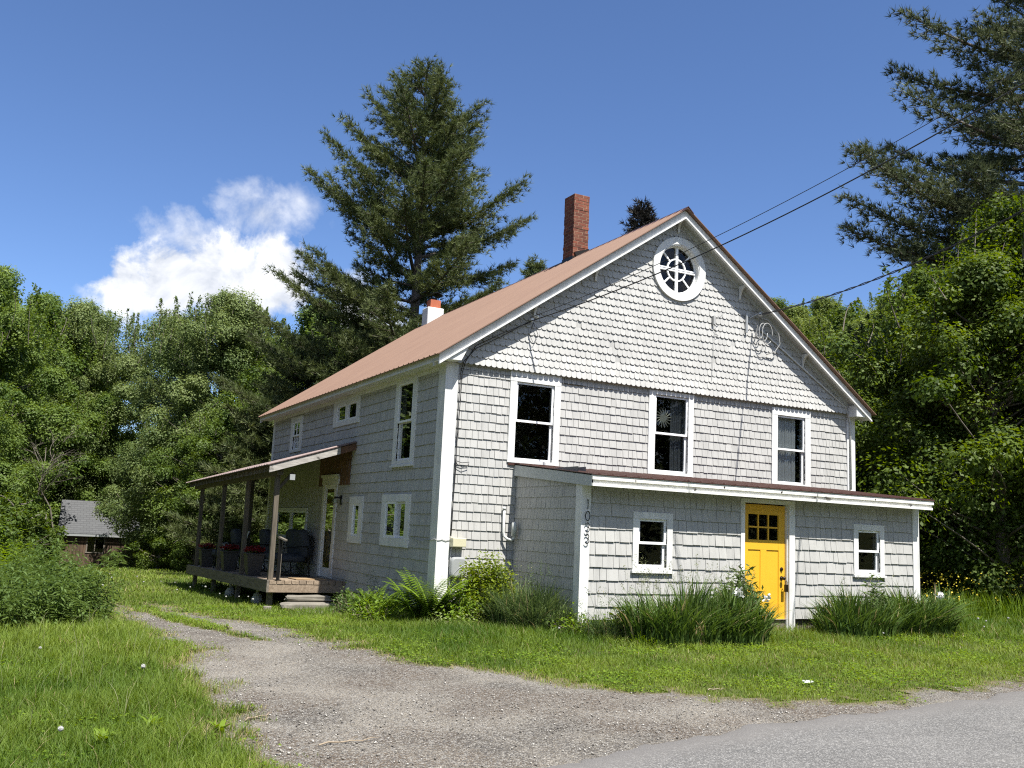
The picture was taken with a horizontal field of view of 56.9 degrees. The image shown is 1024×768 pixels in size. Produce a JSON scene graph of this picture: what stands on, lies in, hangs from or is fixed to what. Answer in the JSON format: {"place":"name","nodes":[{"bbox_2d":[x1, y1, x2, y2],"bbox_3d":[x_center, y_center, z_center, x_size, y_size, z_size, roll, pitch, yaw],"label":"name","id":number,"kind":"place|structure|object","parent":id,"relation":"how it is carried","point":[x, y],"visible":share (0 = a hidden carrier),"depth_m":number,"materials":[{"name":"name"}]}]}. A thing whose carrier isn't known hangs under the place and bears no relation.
{"place":"outdoors","nodes":[
{"label":"outdoors","id":0,"kind":"place"},
{"bbox_2d":[0,0,1023,435],"label":"sky","id":1,"kind":"structure","parent":0,"point":[151,150],"materials":[{"name":"blue"}]},
{"bbox_2d":[0,563,1023,767],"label":"ground","id":2,"kind":"structure","parent":0,"point":[759,650],"depth_m":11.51,"materials":[{"name":"green plant"}]},
{"bbox_2d":[0,320,41,494],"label":"maple tree","id":3,"kind":"object","parent":2,"relation":"on","point":[15,471],"visible":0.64,"depth_m":41.59,"materials":[{"name":"green plant"}]},
{"bbox_2d":[0,487,49,566],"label":"bush","id":4,"kind":"object","parent":2,"relation":"on","point":[8,526],"visible":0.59,"depth_m":29.54,"materials":[{"name":"green plant"}]},
{"bbox_2d":[0,524,51,567],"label":"tall weeds","id":5,"kind":"object","parent":2,"relation":"on","point":[7,552],"visible":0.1,"depth_m":21.15,"materials":[{"name":"green plant"}]},
{"bbox_2d":[0,392,54,504],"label":"ash tree","id":6,"kind":"object","parent":2,"relation":"on","point":[5,448],"visible":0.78,"depth_m":40.17,"materials":[{"name":"green plant"}]},
{"bbox_2d":[0,492,68,563],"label":"bush","id":7,"kind":"object","parent":2,"relation":"on","point":[31,519],"visible":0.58,"depth_m":31.72,"materials":[{"name":"green plant"}]},
{"bbox_2d":[0,557,78,630],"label":"tall weeds","id":8,"kind":"object","parent":2,"relation":"on","point":[17,606],"visible":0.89,"depth_m":11.45,"materials":[{"name":"green plant"}]},
{"bbox_2d":[0,270,87,528],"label":"maple tree","id":9,"kind":"object","parent":2,"relation":"on","point":[17,323],"visible":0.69,"depth_m":45.26,"materials":[{"name":"green plant"}]},
{"bbox_2d":[3,532,88,581],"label":"tall weeds","id":10,"kind":"object","parent":2,"relation":"on","point":[27,553],"visible":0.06,"depth_m":18.54,"materials":[{"name":"green plant"}]},
{"bbox_2d":[0,262,99,529],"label":"maple tree","id":11,"kind":"object","parent":2,"relation":"on","point":[24,369],"visible":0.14,"depth_m":51.34,"materials":[{"name":"green plant"}]},
{"bbox_2d":[20,422,85,533],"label":"dead tree","id":12,"kind":"object","parent":2,"relation":"on","point":[40,484],"visible":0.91,"depth_m":41.93,"materials":[{"name":"wood"}]},
{"bbox_2d":[0,529,114,609],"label":"tall weeds","id":13,"kind":"object","parent":2,"relation":"on","point":[37,561],"visible":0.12,"depth_m":15.13,"materials":[{"name":"green plant"}]},
{"bbox_2d":[15,374,109,562],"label":"maple tree","id":14,"kind":"object","parent":2,"relation":"on","point":[77,408],"visible":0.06,"depth_m":53.48,"materials":[{"name":"green plant"}]},
{"bbox_2d":[1,290,126,507],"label":"maple tree","id":15,"kind":"object","parent":2,"relation":"on","point":[56,302],"visible":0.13,"depth_m":55.96,"materials":[{"name":"green plant"}]},
{"bbox_2d":[4,542,130,623],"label":"tall weeds","id":16,"kind":"object","parent":2,"relation":"on","point":[81,600],"visible":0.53,"depth_m":12.77,"materials":[{"name":"green plant"}]},
{"bbox_2d":[28,328,117,564],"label":"maple tree","id":17,"kind":"object","parent":2,"relation":"on","point":[94,365],"visible":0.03,"depth_m":57.22,"materials":[{"name":"green plant"}]},
{"bbox_2d":[25,295,155,519],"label":"poplar tree","id":18,"kind":"object","parent":2,"relation":"on","point":[82,314],"visible":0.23,"depth_m":57.15,"materials":[{"name":"green plant"}]},
{"bbox_2d":[58,500,139,567],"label":"shed","id":19,"kind":"structure","parent":2,"relation":"on","point":[80,521],"depth_m":50.04,"materials":[{"name":"grey wood"}]},
{"bbox_2d":[59,391,150,567],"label":"maple tree","id":20,"kind":"object","parent":2,"relation":"on","point":[97,465],"visible":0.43,"depth_m":53.81,"materials":[{"name":"green plant"}]},
{"bbox_2d":[91,727,125,749],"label":"dock plant","id":21,"kind":"object","parent":2,"relation":"on","point":[104,733],"visible":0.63,"depth_m":6.12,"materials":[{"name":"green plant"}]},
{"bbox_2d":[101,550,126,568],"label":"bush","id":22,"kind":"object","parent":2,"relation":"on","point":[115,557],"visible":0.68,"depth_m":38.90,"materials":[{"name":"green plant"}]},
{"bbox_2d":[46,308,211,565],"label":"poplar tree","id":23,"kind":"object","parent":2,"relation":"on","point":[128,368],"visible":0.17,"depth_m":54.95,"materials":[{"name":"green plant"}]},
{"bbox_2d":[91,427,180,569],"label":"ash tree","id":24,"kind":"object","parent":2,"relation":"on","point":[127,535],"visible":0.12,"depth_m":46.48,"materials":[{"name":"green plant"}]},
{"bbox_2d":[0,608,291,767],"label":"wild grass","id":25,"kind":"structure","parent":2,"relation":"on","point":[112,680],"depth_m":7.81,"materials":[{"name":"green plant"}]},
{"bbox_2d":[126,525,191,569],"bbox_3d":[-14.314,6.813,38.687,2.742,2.058,2.768,7,-10,-25],"label":"bush","id":26,"kind":"object","parent":2,"relation":"on","point":[163,549],"visible":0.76,"depth_m":38.42,"materials":[{"name":"green plant"}]},
{"bbox_2d":[119,401,228,568],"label":"ash tree","id":27,"kind":"object","parent":2,"relation":"on","point":[149,482],"visible":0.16,"depth_m":42.69,"materials":[{"name":"green plant"}]},
{"bbox_2d":[138,406,247,560],"bbox_3d":[-12.231,4.433,40.078,5.824,7.440,6.698,-3,-11,34],"label":"ash tree","id":28,"kind":"object","parent":2,"relation":"on","point":[218,426],"visible":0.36,"depth_m":39.19,"materials":[{"name":"green plant"}]},
{"bbox_2d":[170,539,215,571],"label":"bush","id":29,"kind":"object","parent":2,"relation":"on","point":[181,552],"visible":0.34,"depth_m":36.97,"materials":[{"name":"green plant"}]},
{"bbox_2d":[101,285,290,545],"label":"poplar tree","id":30,"kind":"object","parent":2,"relation":"on","point":[221,322],"visible":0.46,"depth_m":44.25,"materials":[{"name":"green plant"}]},
{"bbox_2d":[186,578,246,593],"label":"tall weeds","id":31,"kind":"object","parent":2,"relation":"on","point":[217,585],"visible":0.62,"depth_m":23.77,"materials":[{"name":"green plant"}]},
{"bbox_2d":[142,359,305,531],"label":"ash tree","id":32,"kind":"object","parent":2,"relation":"on","point":[224,399],"visible":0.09,"depth_m":41.32,"materials":[{"name":"green plant"}]},
{"bbox_2d":[159,379,299,548],"bbox_3d":[-9.239,3.571,35.335,7.654,7.579,7.375,9,-11,-36],"label":"pine tree","id":33,"kind":"object","parent":2,"relation":"on","point":[251,443],"visible":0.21,"depth_m":34.16,"materials":[{"name":"green plant"}]},
{"bbox_2d":[148,324,314,447],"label":"maple tree","id":34,"kind":"object","parent":2,"relation":"on","point":[248,353],"visible":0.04,"depth_m":46.80,"materials":[{"name":"green plant"}]},
{"bbox_2d":[167,331,336,544],"bbox_3d":[-8.471,2.916,38.767,9.455,10.242,9.813,2,-9,5],"label":"pine tree","id":35,"kind":"object","parent":2,"relation":"on","point":[250,425],"visible":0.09,"depth_m":36.49,"materials":[{"name":"green plant"}]},
{"bbox_2d":[185,441,356,605],"bbox_3d":[-6.203,3.396,22.555,1.760,3.670,9.670,7,-10,-27],"label":"porch","id":36,"kind":"object","parent":2,"relation":"on","point":[270,581],"visible":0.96,"depth_m":19.50,"materials":[{"name":"brown wood"}]},
{"bbox_2d":[198,543,215,566],"bbox_3d":[-7.964,4.454,24.665,0.484,0.636,0.465,7,-10,-27],"label":"planter","id":37,"kind":"object","parent":36,"relation":"on","point":[206,558],"visible":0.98,"depth_m":24.53,"materials":[{"name":"black plastic"}]},
{"bbox_2d":[211,529,241,567],"bbox_3d":[-7.415,4.268,24.574,0.756,1.013,0.728,7,-10,-27],"label":"porch chair","id":38,"kind":"object","parent":36,"relation":"on","point":[236,536],"visible":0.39,"depth_m":24.45,"materials":[{"name":"black metal"}]},
{"bbox_2d":[219,544,239,570],"bbox_3d":[-6.637,4.065,22.163,0.478,0.638,0.467,7,-10,-27],"label":"planter","id":39,"kind":"object","parent":36,"relation":"on","point":[229,556],"visible":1,"depth_m":22.04,"materials":[{"name":"black plastic"}]},
{"bbox_2d":[235,529,270,571],"bbox_3d":[-6.178,4.001,22.787,0.756,1.013,0.778,7,-10,-27],"label":"porch chair","id":40,"kind":"object","parent":36,"relation":"on","point":[264,536],"visible":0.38,"depth_m":22.67,"materials":[{"name":"black metal"}]},
{"bbox_2d":[243,545,265,575],"bbox_3d":[-5.457,3.726,19.972,0.481,0.639,0.444,7,-10,-27],"label":"planter","id":41,"kind":"object","parent":36,"relation":"on","point":[253,559],"visible":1,"depth_m":19.85,"materials":[{"name":"black plastic"}]},
{"bbox_2d":[261,529,313,576],"bbox_3d":[-5.023,3.744,21.069,0.756,1.013,1.528,7,-10,-27],"label":"porch chair","id":42,"kind":"object","parent":36,"relation":"on","point":[299,549],"visible":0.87,"depth_m":20.62,"materials":[{"name":"black metal"}]},
{"bbox_2d":[249,299,353,388],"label":"maple tree","id":43,"kind":"object","parent":2,"relation":"on","point":[305,325],"visible":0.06,"depth_m":49.45,"materials":[{"name":"green plant"}]},
{"bbox_2d":[280,602,336,610],"bbox_3d":[-3.811,4.183,17.689,1.065,0.180,0.398,7,-10,-27],"label":"stone step","id":44,"kind":"object","parent":2,"relation":"on","point":[287,605],"visible":0.46,"depth_m":17.52,"materials":[{"name":"grey stone"}]},
{"bbox_2d":[284,595,331,601],"bbox_3d":[-3.878,4.077,17.989,0.887,0.112,0.360,7,-10,-27],"label":"stone step","id":45,"kind":"object","parent":44,"relation":"on","point":[308,598],"visible":1,"depth_m":17.85,"materials":[{"name":"grey stone"}]},
{"bbox_2d":[335,585,387,612],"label":"leafy plant","id":46,"kind":"object","parent":2,"relation":"on","point":[344,599],"visible":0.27,"depth_m":15.96,"materials":[{"name":"green plant"}]},
{"bbox_2d":[207,51,537,428],"bbox_3d":[-4.551,-2.714,36.839,12.018,21.219,10.211,-1,-9,23],"label":"pine tree","id":47,"kind":"object","parent":2,"relation":"on","point":[436,165],"visible":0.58,"depth_m":35.65,"materials":[{"name":"green plant"}]},
{"bbox_2d":[346,585,401,617],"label":"fern plant","id":48,"kind":"object","parent":2,"relation":"on","point":[366,595],"visible":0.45,"depth_m":14.64,"materials":[{"name":"green plant"}]},
{"bbox_2d":[342,590,413,624],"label":"leafy plant","id":49,"kind":"object","parent":2,"relation":"on","point":[380,613],"visible":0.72,"depth_m":14.26,"materials":[{"name":"green plant"}]},
{"bbox_2d":[384,567,471,623],"bbox_3d":[-1.294,3.224,14.341,1.341,0.831,1.478,7,-10,-27],"label":"fern plant","id":50,"kind":"object","parent":2,"relation":"on","point":[423,605],"visible":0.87,"depth_m":14.16,"materials":[{"name":"green plant"}]},
{"bbox_2d":[426,599,489,625],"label":"ground cover","id":51,"kind":"object","parent":2,"relation":"on","point":[440,616],"visible":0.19,"depth_m":14.01,"materials":[{"name":"green plant"}]},
{"bbox_2d":[428,589,491,623],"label":"leafy plant","id":52,"kind":"object","parent":2,"relation":"on","point":[460,614],"visible":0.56,"depth_m":14.06,"materials":[{"name":"green plant"}]},
{"bbox_2d":[448,550,521,619],"bbox_3d":[-0.360,3.149,14.659,1.321,1.212,1.339,7,-10,-27],"label":"shrub","id":53,"kind":"object","parent":2,"relation":"on","point":[477,583],"visible":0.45,"depth_m":14.50,"materials":[{"name":"green plant"}]},
{"bbox_2d":[0,602,1023,767],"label":"clover","id":54,"kind":"object","parent":2,"relation":"on","point":[632,671],"visible":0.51,"depth_m":11.14,"materials":[{"name":"green plant"}]},
{"bbox_2d":[475,558,584,634],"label":"tall grass","id":55,"kind":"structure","parent":2,"relation":"on","point":[523,609],"depth_m":13.65,"materials":[{"name":"green plant"}]},
{"bbox_2d":[517,253,548,281],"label":"spruce tree","id":56,"kind":"object","parent":2,"relation":"on","point":[534,267],"visible":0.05,"depth_m":61.46,"materials":[{"name":"green plant"}]},
{"bbox_2d":[540,601,610,636],"bbox_3d":[0.915,3.346,13.487,1.061,0.492,0.848,11,-12,-43],"label":"ground cover","id":57,"kind":"object","parent":2,"relation":"on","point":[571,625],"visible":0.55,"depth_m":13.25,"materials":[{"name":"green plant"}]},
{"bbox_2d":[258,193,934,631],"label":"house","id":58,"kind":"structure","parent":2,"relation":"on","point":[596,481],"depth_m":16.80,"materials":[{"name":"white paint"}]},
{"bbox_2d":[276,508,307,538],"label":"window","id":59,"kind":"structure","parent":58,"relation":"in","point":[288,518],"depth_m":22.80,"materials":[{"name":"clear glass"}]},
{"bbox_2d":[289,415,303,452],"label":"window","id":60,"kind":"structure","parent":58,"relation":"in","point":[296,422],"depth_m":23.22,"materials":[{"name":"white paint"}]},
{"bbox_2d":[319,484,334,577],"bbox_3d":[-3.914,3.114,20.103,0.050,1.940,0.726,7,-10,-27],"label":"side door","id":61,"kind":"structure","parent":58,"relation":"in","point":[330,489],"depth_m":20.16,"materials":[{"name":"white wood"}]},
{"bbox_2d":[332,394,360,427],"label":"window","id":62,"kind":"structure","parent":58,"relation":"in","point":[346,411],"depth_m":19.76,"materials":[{"name":"white paint"}]},
{"bbox_2d":[347,496,363,543],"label":"window","id":63,"kind":"structure","parent":58,"relation":"in","point":[356,504],"depth_m":18.55,"materials":[{"name":"white paint"}]},
{"bbox_2d":[379,494,411,547],"bbox_3d":[-2.045,2.402,16.659,0.079,0.909,1.376,7,-10,-27],"label":"window","id":64,"kind":"structure","parent":58,"relation":"in","point":[395,508],"depth_m":16.64,"materials":[{"name":"white paint"}]},
{"bbox_2d":[389,373,418,467],"bbox_3d":[-1.888,0.651,16.751,0.105,1.633,1.049,7,-10,-27],"label":"window","id":65,"kind":"structure","parent":58,"relation":"in","point":[406,402],"depth_m":16.78,"materials":[{"name":"white paint"}]},
{"bbox_2d":[449,557,465,577],"bbox_3d":[-0.862,2.904,14.976,0.270,0.320,0.121,7,-10,-27],"label":"utility box","id":66,"kind":"object","parent":58,"relation":"attached to","point":[455,563],"visible":0.81,"depth_m":14.92,"materials":[{"name":"grey plastic"}]},
{"bbox_2d":[502,507,516,541],"bbox_3d":[-0.043,2.292,15.440,0.252,0.557,0.088,2,-9,6],"label":"vent pipe","id":67,"kind":"object","parent":58,"relation":"attached to","point":[514,530],"visible":1,"depth_m":15.40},
{"bbox_2d":[450,321,581,535],"bbox_3d":[0.178,0.728,15.814,2.411,3.675,0.084,7,-10,-28],"label":"drop wire","id":68,"kind":"object","parent":58,"relation":"attached to","point":[460,402],"visible":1,"depth_m":15.37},
{"bbox_2d":[506,370,561,465],"bbox_3d":[0.366,0.590,16.035,0.984,1.540,0.107,7,-10,-27],"label":"window","id":69,"kind":"structure","parent":58,"relation":"in","point":[553,382],"depth_m":16.06,"materials":[{"name":"white paint"}]},
{"bbox_2d":[630,511,673,573],"bbox_3d":[2.119,2.407,14.339,0.774,0.907,0.133,7,-10,-27],"label":"window","id":70,"kind":"structure","parent":58,"relation":"in","point":[667,518],"depth_m":14.34,"materials":[{"name":"white paint"}]},
{"bbox_2d":[647,389,693,476],"bbox_3d":[2.868,0.916,17.383,1.016,1.530,0.212,7,-10,-27],"label":"window","id":71,"kind":"structure","parent":58,"relation":"in","point":[677,457],"depth_m":17.46,"materials":[{"name":"white paint"}]},
{"bbox_2d":[652,237,705,300],"bbox_3d":[3.118,-2.151,17.812,1.220,1.220,0.160,7,-10,-27],"label":"round window","id":72,"kind":"structure","parent":58,"relation":"in","point":[699,271],"depth_m":17.82,"materials":[{"name":"white paint"}]},
{"bbox_2d":[745,311,762,332],"bbox_3d":[4.733,-1.209,18.395,0.388,0.452,0.118,5,-9,-16],"label":"service bracket","id":73,"kind":"object","parent":58,"relation":"attached to","point":[746,321],"visible":0.94,"depth_m":18.37,"materials":[{"name":"grey metal"}]},
{"bbox_2d":[759,209,1023,314],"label":"overhead cable","id":74,"kind":"object","parent":73,"relation":"attached to","point":[955,244],"visible":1,"depth_m":14.77,"materials":[{"name":"black rubber"}]},
{"bbox_2d":[745,504,785,618],"bbox_3d":[4.097,2.980,15.340,0.920,2.022,0.124,7,-10,-27],"label":"front door","id":75,"kind":"structure","parent":58,"relation":"in","point":[767,556],"depth_m":15.43,"materials":[{"name":"yellow paint"}]},
{"bbox_2d":[771,407,810,486],"bbox_3d":[5.469,1.264,18.708,1.012,1.520,0.192,7,-10,-27],"label":"window","id":76,"kind":"structure","parent":58,"relation":"in","point":[783,450],"depth_m":18.74,"materials":[{"name":"white paint"}]},
{"bbox_2d":[761,329,851,489],"bbox_3d":[5.895,0.540,18.881,2.461,2.989,0.063,7,-10,-27],"label":"service conduit","id":77,"kind":"object","parent":58,"relation":"attached to","point":[804,369],"visible":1,"depth_m":19.21,"materials":[{"name":"grey metal"}]},
{"bbox_2d":[852,524,886,577],"bbox_3d":[6.189,2.903,16.437,0.781,0.900,0.133,7,-10,-27],"label":"window","id":78,"kind":"structure","parent":58,"relation":"in","point":[878,529],"depth_m":16.45,"materials":[{"name":"white paint"}]},
{"bbox_2d":[577,585,632,640],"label":"tall grass","id":79,"kind":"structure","parent":2,"relation":"on","point":[598,627],"depth_m":13.08,"materials":[{"name":"green plant"}]},
{"bbox_2d":[619,196,658,234],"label":"spruce tree","id":80,"kind":"object","parent":2,"relation":"on","point":[641,215],"visible":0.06,"depth_m":51.27,"materials":[{"name":"green plant"}]},
{"bbox_2d":[602,552,768,647],"bbox_3d":[2.561,3.026,13.330,3.259,1.248,2.130,7,-10,-27],"label":"iris clump","id":81,"kind":"object","parent":2,"relation":"on","point":[675,620],"visible":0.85,"depth_m":12.92,"materials":[{"name":"green plant"}]},
{"bbox_2d":[686,576,794,646],"bbox_3d":[3.150,3.230,13.662,1.801,1.000,1.749,7,-10,-27],"label":"iris clump","id":82,"kind":"object","parent":2,"relation":"on","point":[753,633],"visible":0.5,"depth_m":13.28,"materials":[{"name":"green plant"}]},
{"bbox_2d":[709,564,779,624],"bbox_3d":[3.406,3.270,14.166,1.205,1.152,0.955,7,-10,-27],"label":"peony","id":83,"kind":"object","parent":2,"relation":"on","point":[744,585],"visible":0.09,"depth_m":14.15,"materials":[{"name":"green plant"}]},
{"bbox_2d":[784,303,836,344],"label":"hillside tree","id":84,"kind":"object","parent":2,"relation":"on","point":[799,317],"visible":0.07,"depth_m":57.90,"materials":[{"name":"green plant"}]},
{"bbox_2d":[808,293,851,324],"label":"hillside tree","id":85,"kind":"object","parent":2,"relation":"on","point":[828,303],"visible":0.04,"depth_m":77.15,"materials":[{"name":"green plant"}]},
{"bbox_2d":[801,302,887,366],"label":"hillside tree","id":86,"kind":"object","parent":2,"relation":"on","point":[837,320],"visible":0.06,"depth_m":52.11,"materials":[{"name":"green plant"}]},
{"bbox_2d":[814,315,876,381],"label":"hillside tree","id":87,"kind":"object","parent":2,"relation":"on","point":[855,324],"visible":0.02,"depth_m":48.08,"materials":[{"name":"green plant"}]},
{"bbox_2d":[799,575,920,639],"bbox_3d":[5.643,3.546,15.269,1.795,1.067,2.281,-4,-11,36],"label":"iris clump","id":88,"kind":"object","parent":2,"relation":"on","point":[842,614],"visible":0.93,"depth_m":14.95,"materials":[{"name":"green plant"}]},
{"bbox_2d":[817,316,903,491],"bbox_3d":[12.963,2.162,31.156,7.619,9.536,8.368,-4,-11,37],"label":"maple tree","id":89,"kind":"object","parent":2,"relation":"on","point":[861,330],"depth_m":31.52,"materials":[{"name":"green plant"}]},
{"bbox_2d":[856,292,892,318],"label":"hillside tree","id":90,"kind":"object","parent":2,"relation":"on","point":[866,310],"visible":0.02,"depth_m":70.25,"materials":[{"name":"green plant"}]},
{"bbox_2d":[859,573,892,612],"bbox_3d":[5.997,3.660,15.664,0.610,1.061,0.726,-3,-10,33],"label":"peony","id":91,"kind":"object","parent":2,"relation":"on","point":[873,592],"visible":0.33,"depth_m":15.62,"materials":[{"name":"green plant"}]},
{"bbox_2d":[814,264,1022,598],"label":"birch tree","id":92,"kind":"object","parent":2,"relation":"on","point":[915,287],"visible":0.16,"depth_m":24.82,"materials":[{"name":"green plant"}]},
{"bbox_2d":[855,579,989,637],"bbox_3d":[6.979,3.754,16.162,3.017,1.041,2.198,7,-10,-27],"label":"iris clump","id":93,"kind":"object","parent":2,"relation":"on","point":[936,613],"visible":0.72,"depth_m":15.78,"materials":[{"name":"green plant"}]},
{"bbox_2d":[830,319,1020,598],"bbox_3d":[10.497,2.034,24.461,6.095,7.629,6.695,-2,-10,26],"label":"birch tree","id":94,"kind":"object","parent":2,"relation":"on","point":[860,436],"visible":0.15,"depth_m":23.86,"materials":[{"name":"green plant"}]},
{"bbox_2d":[830,0,1023,305],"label":"pine tree","id":95,"kind":"object","parent":2,"relation":"on","point":[982,181],"visible":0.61,"depth_m":28.04,"materials":[{"name":"green plant"}]},
{"bbox_2d":[855,245,1023,605],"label":"birch tree","id":96,"kind":"object","parent":2,"relation":"on","point":[978,279],"visible":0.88,"depth_m":21.02,"materials":[{"name":"green plant"}]},
{"bbox_2d":[856,192,1023,561],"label":"birch tree","id":97,"kind":"object","parent":2,"relation":"on","point":[991,237],"visible":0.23,"depth_m":23.42,"materials":[{"name":"green plant"}]},
{"bbox_2d":[920,570,995,619],"bbox_3d":[8.863,4.436,19.838,3.486,1.056,1.850,7,-10,-27],"label":"buttercup patch","id":98,"kind":"object","parent":2,"relation":"on","point":[976,605],"visible":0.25,"depth_m":19.62,"materials":[{"name":"green plant"}]},
{"bbox_2d":[937,193,1023,503],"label":"birch tree","id":99,"kind":"object","parent":2,"relation":"on","point":[965,435],"visible":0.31,"depth_m":22.00,"materials":[{"name":"green plant"}]},
{"bbox_2d":[958,572,1023,620],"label":"buttercup patch","id":100,"kind":"object","parent":2,"relation":"on","point":[1011,608],"visible":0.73,"depth_m":19.53,"materials":[{"name":"green plant"}]},
{"bbox_2d":[105,601,1023,767],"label":"driveway","id":101,"kind":"structure","parent":0,"point":[321,678],"depth_m":8.19,"materials":[{"name":"grey gravel"}]},
{"bbox_2d":[547,691,1023,767],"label":"road","id":102,"kind":"structure","parent":0,"point":[988,733],"depth_m":7.28,"materials":[{"name":"grey asphalt"}]},
{"bbox_3d":[0.334,-1.088,16.093,0.070,0.070,0.070,7,-10,-27],"label":"insulator","id":103,"kind":"object","parent":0,"visible":0},
{"bbox_2d":[530,82,1023,321],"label":"overhead cable","id":104,"kind":"object","parent":103,"relation":"attached to","point":[796,208],"visible":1,"depth_m":13.11,"materials":[{"name":"black rubber"}]},
{"bbox_2d":[530,67,1023,317],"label":"overhead cable","id":105,"kind":"object","parent":103,"relation":"attached to","point":[796,195],"visible":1,"depth_m":13.12,"materials":[{"name":"black rubber"}]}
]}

